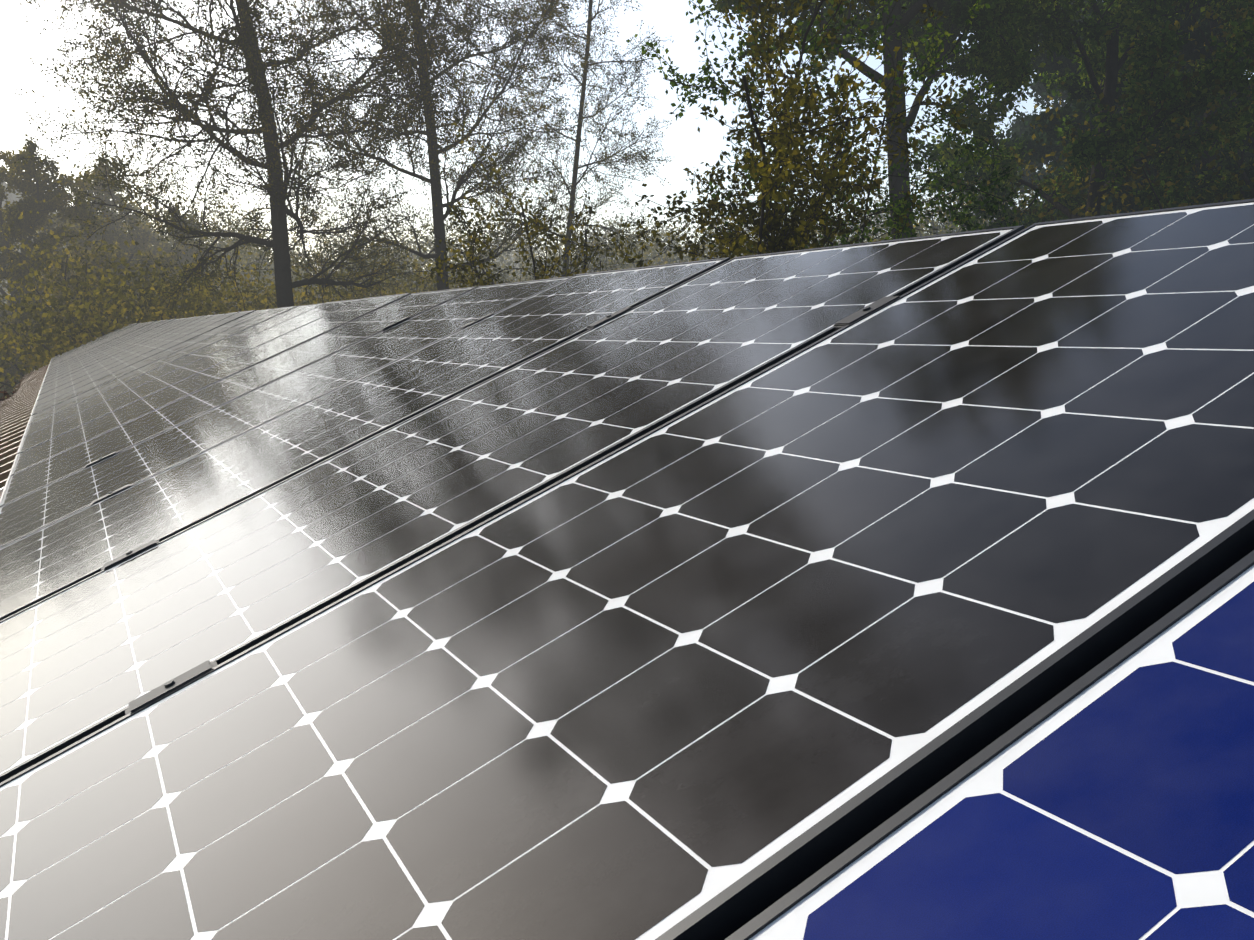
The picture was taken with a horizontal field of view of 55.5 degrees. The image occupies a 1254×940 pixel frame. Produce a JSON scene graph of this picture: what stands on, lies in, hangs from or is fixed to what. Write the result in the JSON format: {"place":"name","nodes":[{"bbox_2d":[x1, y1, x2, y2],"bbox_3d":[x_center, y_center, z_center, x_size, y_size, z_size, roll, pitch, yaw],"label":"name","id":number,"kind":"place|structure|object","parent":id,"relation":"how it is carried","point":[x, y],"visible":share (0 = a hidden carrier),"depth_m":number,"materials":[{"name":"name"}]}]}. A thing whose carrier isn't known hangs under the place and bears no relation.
{"place":"outdoors","nodes":[
{"label":"outdoors","id":0,"kind":"place"},
{"bbox_2d":[0,133,179,397],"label":"leafy tree","id":1,"kind":"object","parent":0,"point":[18,177],"depth_m":29.97,"materials":[{"name":"green plant"}]},
{"bbox_2d":[20,155,228,337],"bbox_3d":[-14.965,-4.856,36.634,6.388,9.407,6.051,-3,7,-25],"label":"leafy tree","id":2,"kind":"object","parent":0,"point":[117,235],"depth_m":35.93,"materials":[{"name":"green plant"}]},
{"bbox_2d":[11,0,530,311],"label":"tall tree","id":3,"kind":"object","parent":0,"point":[184,53],"depth_m":20.74,"materials":[{"name":"green plant"}]},
{"bbox_2d":[212,0,623,290],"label":"tall tree","id":4,"kind":"object","parent":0,"point":[402,31],"depth_m":23.35,"materials":[{"name":"green plant"}]},
{"bbox_2d":[416,119,635,288],"bbox_3d":[-0.596,-0.368,12.275,3.392,6.107,3.287,-3,7,-25],"label":"tree","id":5,"kind":"object","parent":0,"point":[575,264],"depth_m":11.47,"materials":[{"name":"green plant"}]},
{"bbox_2d":[448,0,673,283],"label":"tall tree","id":6,"kind":"object","parent":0,"point":[608,131],"depth_m":28.38,"materials":[{"name":"green plant"}]},
{"bbox_2d":[0,0,1253,274],"label":"sky","id":7,"kind":"structure","parent":0,"point":[687,147],"materials":[{"name":"white"}]},
{"bbox_2d":[607,0,977,267],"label":"tree","id":8,"kind":"object","parent":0,"point":[786,176],"depth_m":8.48,"materials":[{"name":"green plant"}]},
{"bbox_2d":[626,0,1047,256],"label":"tree","id":9,"kind":"object","parent":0,"point":[889,222],"depth_m":10.49,"materials":[{"name":"green plant"}]},
{"bbox_2d":[706,0,1040,239],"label":"tree","id":10,"kind":"object","parent":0,"point":[999,14],"depth_m":17.89,"materials":[{"name":"green plant"}]},
{"bbox_2d":[987,0,1102,219],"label":"tree","id":11,"kind":"object","parent":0,"point":[1017,127],"depth_m":31.00,"materials":[{"name":"green plant"}]},
{"bbox_2d":[908,0,1253,232],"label":"tree","id":12,"kind":"object","parent":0,"point":[1143,59],"depth_m":18.10,"materials":[{"name":"green plant"}]},
{"bbox_2d":[988,1,1251,224],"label":"tree","id":13,"kind":"object","parent":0,"point":[1049,132],"depth_m":24.11,"materials":[{"name":"green plant"}]},
{"bbox_2d":[1055,0,1253,215],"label":"tree","id":14,"kind":"object","parent":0,"point":[1188,46],"depth_m":20.58,"materials":[{"name":"green plant"}]},
{"label":"ground","id":15,"kind":"structure","parent":0,"visible":0},
{"bbox_2d":[0,373,16,401],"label":"tree","id":16,"kind":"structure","parent":15,"relation":"on","point":[5,393],"depth_m":34.05,"materials":[{"name":"green plant"}]},
{"bbox_2d":[0,207,38,303],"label":"tree","id":17,"kind":"object","parent":15,"relation":"on","point":[7,280],"visible":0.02,"depth_m":46.61,"materials":[{"name":"green plant"}]},
{"bbox_2d":[0,189,56,291],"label":"tree","id":18,"kind":"object","parent":15,"relation":"on","point":[16,239],"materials":[{"name":"green plant"}]},
{"bbox_2d":[0,181,234,397],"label":"tree","id":19,"kind":"object","parent":15,"relation":"on","point":[78,270],"depth_m":26.40,"materials":[{"name":"green plant"}]},
{"bbox_2d":[5,143,264,317],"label":"tree","id":20,"kind":"object","parent":15,"relation":"on","point":[122,195],"depth_m":45.55,"materials":[{"name":"green plant"}]},
{"bbox_2d":[0,213,276,391],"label":"tree","id":21,"kind":"object","parent":15,"relation":"on","point":[79,313],"depth_m":22.91,"materials":[{"name":"green plant"}]},
{"bbox_2d":[50,186,337,310],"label":"tree","id":22,"kind":"object","parent":15,"relation":"on","point":[243,256],"depth_m":40.29,"materials":[{"name":"green plant"}]},
{"bbox_2d":[92,235,341,330],"bbox_3d":[-9.378,-2.429,28.985,6.754,6.374,7.057,-3,7,-25],"label":"tree","id":23,"kind":"object","parent":15,"relation":"on","point":[258,301],"depth_m":27.54,"materials":[{"name":"green plant"}]},
{"bbox_2d":[146,179,318,312],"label":"tree","id":24,"kind":"object","parent":15,"relation":"on","point":[215,217],"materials":[{"name":"green plant"}]},
{"bbox_2d":[202,200,343,312],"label":"tree","id":25,"kind":"object","parent":15,"relation":"on","point":[272,264],"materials":[{"name":"green plant"}]},
{"bbox_2d":[158,245,403,318],"bbox_3d":[-6.932,-2.005,27.113,6.833,5.972,6.251,-3,7,-25],"label":"tree","id":26,"kind":"object","parent":15,"relation":"on","point":[311,297],"depth_m":25.92,"materials":[{"name":"green plant"}]},
{"bbox_2d":[213,212,420,303],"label":"tree","id":27,"kind":"object","parent":15,"relation":"on","point":[302,272],"depth_m":45.02,"materials":[{"name":"green plant"}]},
{"bbox_2d":[294,214,459,289],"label":"tree","id":28,"kind":"object","parent":15,"relation":"on","point":[360,242],"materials":[{"name":"green plant"}]},
{"bbox_2d":[268,231,494,308],"bbox_3d":[-6.967,-2.968,31.856,8.201,6.799,8.008,-3,7,-25],"label":"tree","id":29,"kind":"object","parent":15,"relation":"on","point":[385,286],"depth_m":31.58,"materials":[{"name":"green plant"}]},
{"bbox_2d":[305,188,509,298],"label":"tree","id":30,"kind":"object","parent":15,"relation":"on","point":[398,236],"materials":[{"name":"green plant"}]},
{"bbox_2d":[318,242,502,298],"bbox_3d":[-4.780,-2.576,29.903,6.772,6.457,6.566,-3,7,-25],"label":"tree","id":31,"kind":"object","parent":15,"relation":"on","point":[430,288],"depth_m":29.39,"materials":[{"name":"green plant"}]},
{"bbox_2d":[358,198,571,291],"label":"tree","id":32,"kind":"object","parent":15,"relation":"on","point":[502,260],"depth_m":47.81,"materials":[{"name":"green plant"}]},
{"bbox_2d":[426,215,558,286],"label":"tree","id":33,"kind":"object","parent":15,"relation":"on","point":[512,258],"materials":[{"name":"green plant"}]},
{"bbox_2d":[463,226,612,283],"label":"tree","id":34,"kind":"object","parent":15,"relation":"on","point":[515,264],"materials":[{"name":"green plant"}]},
{"bbox_2d":[505,205,687,280],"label":"tree","id":35,"kind":"object","parent":15,"relation":"on","point":[602,259],"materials":[{"name":"green plant"}]},
{"bbox_2d":[534,209,798,271],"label":"tree","id":36,"kind":"object","parent":15,"relation":"on","point":[665,259],"depth_m":43.06,"materials":[{"name":"green plant"}]},
{"bbox_2d":[660,226,817,263],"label":"tree","id":37,"kind":"object","parent":15,"relation":"on","point":[716,245],"depth_m":58.23,"materials":[{"name":"green plant"}]},
{"bbox_2d":[673,194,821,262],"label":"tree","id":38,"kind":"object","parent":15,"relation":"on","point":[745,229],"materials":[{"name":"green plant"}]},
{"bbox_2d":[727,190,941,248],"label":"tree","id":39,"kind":"object","parent":15,"relation":"on","point":[818,233],"depth_m":44.15,"materials":[{"name":"green plant"}]},
{"bbox_2d":[789,193,953,243],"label":"tree","id":40,"kind":"object","parent":15,"relation":"on","point":[882,214],"visible":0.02,"depth_m":76.11,"materials":[{"name":"green plant"}]},
{"bbox_2d":[818,117,1046,241],"bbox_3d":[11.143,-5.837,38.943,13.140,10.918,10.526,-3,7,-25],"label":"tree","id":41,"kind":"object","parent":15,"relation":"on","point":[922,226],"depth_m":38.25,"materials":[{"name":"green plant"}]},
{"bbox_2d":[913,182,1031,234],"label":"tree","id":42,"kind":"object","parent":15,"relation":"on","point":[958,228],"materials":[{"name":"green plant"}]},
{"bbox_2d":[868,0,1253,233],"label":"tree","id":43,"kind":"object","parent":15,"relation":"on","point":[1237,195],"depth_m":17.74,"materials":[{"name":"green plant"}]},
{"bbox_2d":[991,55,1250,214],"bbox_3d":[12.854,-6.955,27.324,10.324,9.257,9.784,-1,7,-6],"label":"tree","id":44,"kind":"object","parent":15,"relation":"on","point":[1027,173],"visible":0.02,"depth_m":27.69,"materials":[{"name":"green plant"}]},
{"bbox_3d":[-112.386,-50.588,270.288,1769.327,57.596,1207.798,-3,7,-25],"label":"hills","id":45,"kind":"structure","parent":0,"visible":0},
{"bbox_2d":[1,164,64,247],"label":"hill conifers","id":46,"kind":"object","parent":45,"relation":"on","point":[11,196],"visible":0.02,"depth_m":251.11,"materials":[{"name":"green plant"}]},
{"bbox_2d":[541,202,714,277],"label":"tree","id":47,"kind":"object","parent":45,"relation":"on","point":[635,230],"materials":[{"name":"green plant"}]},
{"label":"posts","id":48,"kind":"object","parent":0,"visible":0},
{"bbox_2d":[0,364,48,497],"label":"roof","id":49,"kind":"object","parent":48,"relation":"on","point":[16,408],"visible":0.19,"depth_m":9.78,"materials":[{"name":"brown wood"}]},
{"bbox_3d":[-4.900,-1.095,11.653,1.559,0.009,26.640,-29,17,-20],"label":"roof underlay","id":50,"kind":"object","parent":49,"relation":"on","visible":0},
{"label":"mounting rails","id":51,"kind":"object","parent":50,"relation":"on","visible":0},
{"bbox_2d":[51,324,131,358],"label":"solar panel","id":52,"kind":"object","parent":51,"relation":"on","point":[95,339],"visible":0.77,"depth_m":22.43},
{"bbox_2d":[51,324,133,359],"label":"solar panel","id":53,"kind":"object","parent":51,"relation":"on","point":[92,341],"visible":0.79,"depth_m":21.75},
{"bbox_2d":[51,323,138,360],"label":"solar panel","id":54,"kind":"object","parent":51,"relation":"on","point":[95,341],"visible":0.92,"depth_m":20.89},
{"bbox_2d":[50,323,139,361],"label":"solar panel","id":55,"kind":"object","parent":51,"relation":"on","point":[94,342],"visible":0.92,"depth_m":20.23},
{"bbox_2d":[50,323,141,362],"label":"solar panel","id":56,"kind":"object","parent":51,"relation":"on","point":[94,343],"visible":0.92,"depth_m":19.51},
{"bbox_2d":[50,322,146,363],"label":"solar panel","id":57,"kind":"object","parent":51,"relation":"on","point":[100,341],"visible":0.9,"depth_m":18.79,"materials":[{"name":"black glass"}]},
{"bbox_2d":[49,322,149,364],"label":"solar panel","id":58,"kind":"object","parent":51,"relation":"on","point":[98,343],"visible":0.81,"depth_m":18.04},
{"bbox_2d":[84,452,117,467],"bbox_3d":[-1.516,-0.010,3.458,0.100,0.058,0.034,-29,17,-20],"label":"clamp","id":59,"kind":"object","parent":51,"relation":"on","point":[100,459],"visible":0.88,"depth_m":3.44,"materials":[{"name":"silver metal"}]},
{"bbox_2d":[48,321,154,366],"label":"solar panel","id":60,"kind":"object","parent":51,"relation":"on","point":[102,343],"visible":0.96,"depth_m":17.20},
{"bbox_2d":[48,321,157,368],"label":"solar panel","id":61,"kind":"object","parent":51,"relation":"on","point":[99,345],"visible":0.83,"depth_m":16.61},
{"bbox_2d":[47,320,163,370],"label":"solar panel","id":62,"kind":"object","parent":51,"relation":"on","point":[105,344],"visible":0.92,"depth_m":15.76,"materials":[{"name":"black glass"}]},
{"bbox_2d":[46,320,167,372],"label":"solar panel","id":63,"kind":"object","parent":51,"relation":"on","point":[105,346],"visible":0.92,"depth_m":15.06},
{"bbox_2d":[45,319,174,374],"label":"solar panel","id":64,"kind":"object","parent":51,"relation":"on","point":[111,345],"visible":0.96,"depth_m":14.29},
{"bbox_2d":[90,484,132,504],"bbox_3d":[-1.166,0.076,2.721,0.100,0.058,0.034,-29,17,-20],"label":"clamp","id":65,"kind":"object","parent":51,"relation":"on","point":[111,493],"visible":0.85,"depth_m":2.71,"materials":[{"name":"silver metal"}]},
{"bbox_2d":[45,319,178,376],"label":"solar panel","id":66,"kind":"object","parent":51,"relation":"on","point":[60,369],"visible":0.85,"depth_m":13.59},
{"bbox_2d":[44,318,185,379],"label":"solar panel","id":67,"kind":"object","parent":51,"relation":"on","point":[102,353],"visible":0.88,"depth_m":12.85,"materials":[{"name":"grey glass"}]},
{"bbox_2d":[43,317,193,382],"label":"solar panel","id":68,"kind":"object","parent":51,"relation":"on","point":[112,351],"visible":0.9,"depth_m":12.10,"materials":[{"name":"grey glass"}]},
{"bbox_2d":[41,316,202,386],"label":"solar panel","id":69,"kind":"object","parent":51,"relation":"on","point":[117,352],"visible":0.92,"depth_m":11.36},
{"bbox_2d":[40,315,212,389],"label":"solar panel","id":70,"kind":"object","parent":51,"relation":"on","point":[126,351],"visible":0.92,"depth_m":10.64,"materials":[{"name":"grey glass"}]},
{"bbox_2d":[101,540,159,570],"bbox_3d":[-0.816,0.161,1.985,0.100,0.058,0.034,-29,17,-20],"label":"clamp","id":71,"kind":"object","parent":51,"relation":"on","point":[128,554],"visible":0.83,"depth_m":1.97,"materials":[{"name":"silver metal"}]},
{"bbox_2d":[38,314,223,394],"bbox_3d":[-4.094,-0.953,9.882,1.559,0.046,0.798,-29,17,-20],"label":"solar panel","id":72,"kind":"object","parent":51,"relation":"on","point":[79,375],"visible":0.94,"depth_m":9.89,"materials":[{"name":"grey glass"}]},
{"bbox_2d":[36,312,237,400],"bbox_3d":[-3.744,-0.868,9.146,1.559,0.047,0.798,-29,17,-20],"label":"solar panel","id":73,"kind":"object","parent":51,"relation":"on","point":[121,361],"visible":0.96,"depth_m":9.14,"materials":[{"name":"grey glass"}]},
{"bbox_2d":[33,310,255,407],"bbox_3d":[-3.394,-0.783,8.409,1.559,0.046,0.798,-29,17,-20],"label":"solar panel","id":74,"kind":"object","parent":51,"relation":"on","point":[144,356],"visible":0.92,"depth_m":8.38,"materials":[{"name":"grey glass"}]},
{"bbox_2d":[31,308,274,415],"bbox_3d":[-3.044,-0.696,7.673,1.559,0.047,0.798,-29,17,-20],"label":"solar panel","id":75,"kind":"object","parent":51,"relation":"on","point":[126,370],"visible":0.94,"depth_m":7.65,"materials":[{"name":"grey glass"}]},
{"bbox_2d":[27,306,296,424],"bbox_3d":[-2.694,-0.610,6.936,1.559,0.047,0.798,-29,17,-20],"label":"solar panel","id":76,"kind":"object","parent":51,"relation":"on","point":[154,365],"visible":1,"depth_m":6.91,"materials":[{"name":"grey glass"}]},
{"bbox_2d":[125,660,217,714],"bbox_3d":[-0.466,0.247,1.248,0.100,0.058,0.034,-29,17,-20],"label":"clamp","id":77,"kind":"object","parent":51,"relation":"on","point":[166,688],"visible":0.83,"depth_m":1.24,"materials":[{"name":"silver metal"}]},
{"bbox_2d":[23,303,323,436],"bbox_3d":[-2.344,-0.524,6.199,1.559,0.046,0.798,-29,17,-20],"label":"solar panel","id":78,"kind":"object","parent":51,"relation":"on","point":[149,376],"visible":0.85,"depth_m":6.19,"materials":[{"name":"grey glass"}]},
{"bbox_2d":[17,299,360,453],"bbox_3d":[-1.995,-0.440,5.462,1.559,0.046,0.798,-29,17,-20],"label":"solar panel","id":79,"kind":"object","parent":51,"relation":"on","point":[38,437],"visible":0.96,"depth_m":5.43,"materials":[{"name":"grey glass"}]},
{"bbox_2d":[9,293,410,475],"bbox_3d":[-1.645,-0.355,4.726,1.559,0.046,0.798,-29,17,-20],"label":"solar panel","id":80,"kind":"object","parent":51,"relation":"on","point":[34,455],"visible":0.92,"depth_m":4.67,"materials":[{"name":"black glass"}]},
{"bbox_2d":[0,286,476,506],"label":"solar panel","id":81,"kind":"object","parent":51,"relation":"on","point":[39,475],"visible":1,"depth_m":3.93,"materials":[{"name":"black glass"}]},
{"bbox_2d":[0,276,571,547],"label":"solar panel","id":82,"kind":"object","parent":51,"relation":"on","point":[40,508],"visible":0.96,"depth_m":3.19,"materials":[{"name":"black glass"}]},
{"bbox_2d":[0,257,730,620],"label":"solar panel","id":83,"kind":"object","parent":51,"relation":"on","point":[96,537],"visible":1,"depth_m":2.43,"materials":[{"name":"black glass"}]},
{"bbox_2d":[381,317,409,330],"bbox_3d":[-0.725,-0.444,3.783,0.100,0.058,0.034,-29,17,-20],"label":"clamp","id":84,"kind":"object","parent":51,"relation":"on","point":[395,323],"visible":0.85,"depth_m":3.77,"materials":[{"name":"metal"}]},
{"bbox_2d":[459,313,493,329],"bbox_3d":[-0.375,-0.358,3.046,0.100,0.058,0.034,-29,17,-20],"label":"clamp","id":85,"kind":"object","parent":51,"relation":"on","point":[476,320],"visible":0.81,"depth_m":3.03,"materials":[{"name":"silver metal"}]},
{"bbox_2d":[0,225,1024,782],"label":"solar panel","id":86,"kind":"object","parent":51,"relation":"on","point":[90,655],"visible":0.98,"depth_m":1.66,"materials":[{"name":"black glass"}]},
{"bbox_2d":[586,307,631,329],"bbox_3d":[-0.025,-0.273,2.310,0.100,0.058,0.034,-29,17,-20],"label":"clamp","id":87,"kind":"object","parent":51,"relation":"on","point":[607,318],"visible":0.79,"depth_m":2.30,"materials":[{"name":"metal"}]},
{"bbox_2d":[0,199,1253,939],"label":"solar panel","id":88,"kind":"object","parent":51,"relation":"on","point":[724,665],"visible":1,"depth_m":0.89,"materials":[{"name":"black glass"}]},
{"bbox_2d":[834,296,899,329],"bbox_3d":[0.325,-0.188,1.573,0.100,0.058,0.034,-29,17,-20],"label":"clamp","id":89,"kind":"object","parent":51,"relation":"on","point":[865,311],"visible":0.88,"depth_m":1.56,"materials":[{"name":"silver metal"}]},
{"bbox_2d":[725,550,1253,939],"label":"solar panel","id":90,"kind":"object","parent":51,"relation":"on","point":[1110,797],"visible":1,"depth_m":0.56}
]}

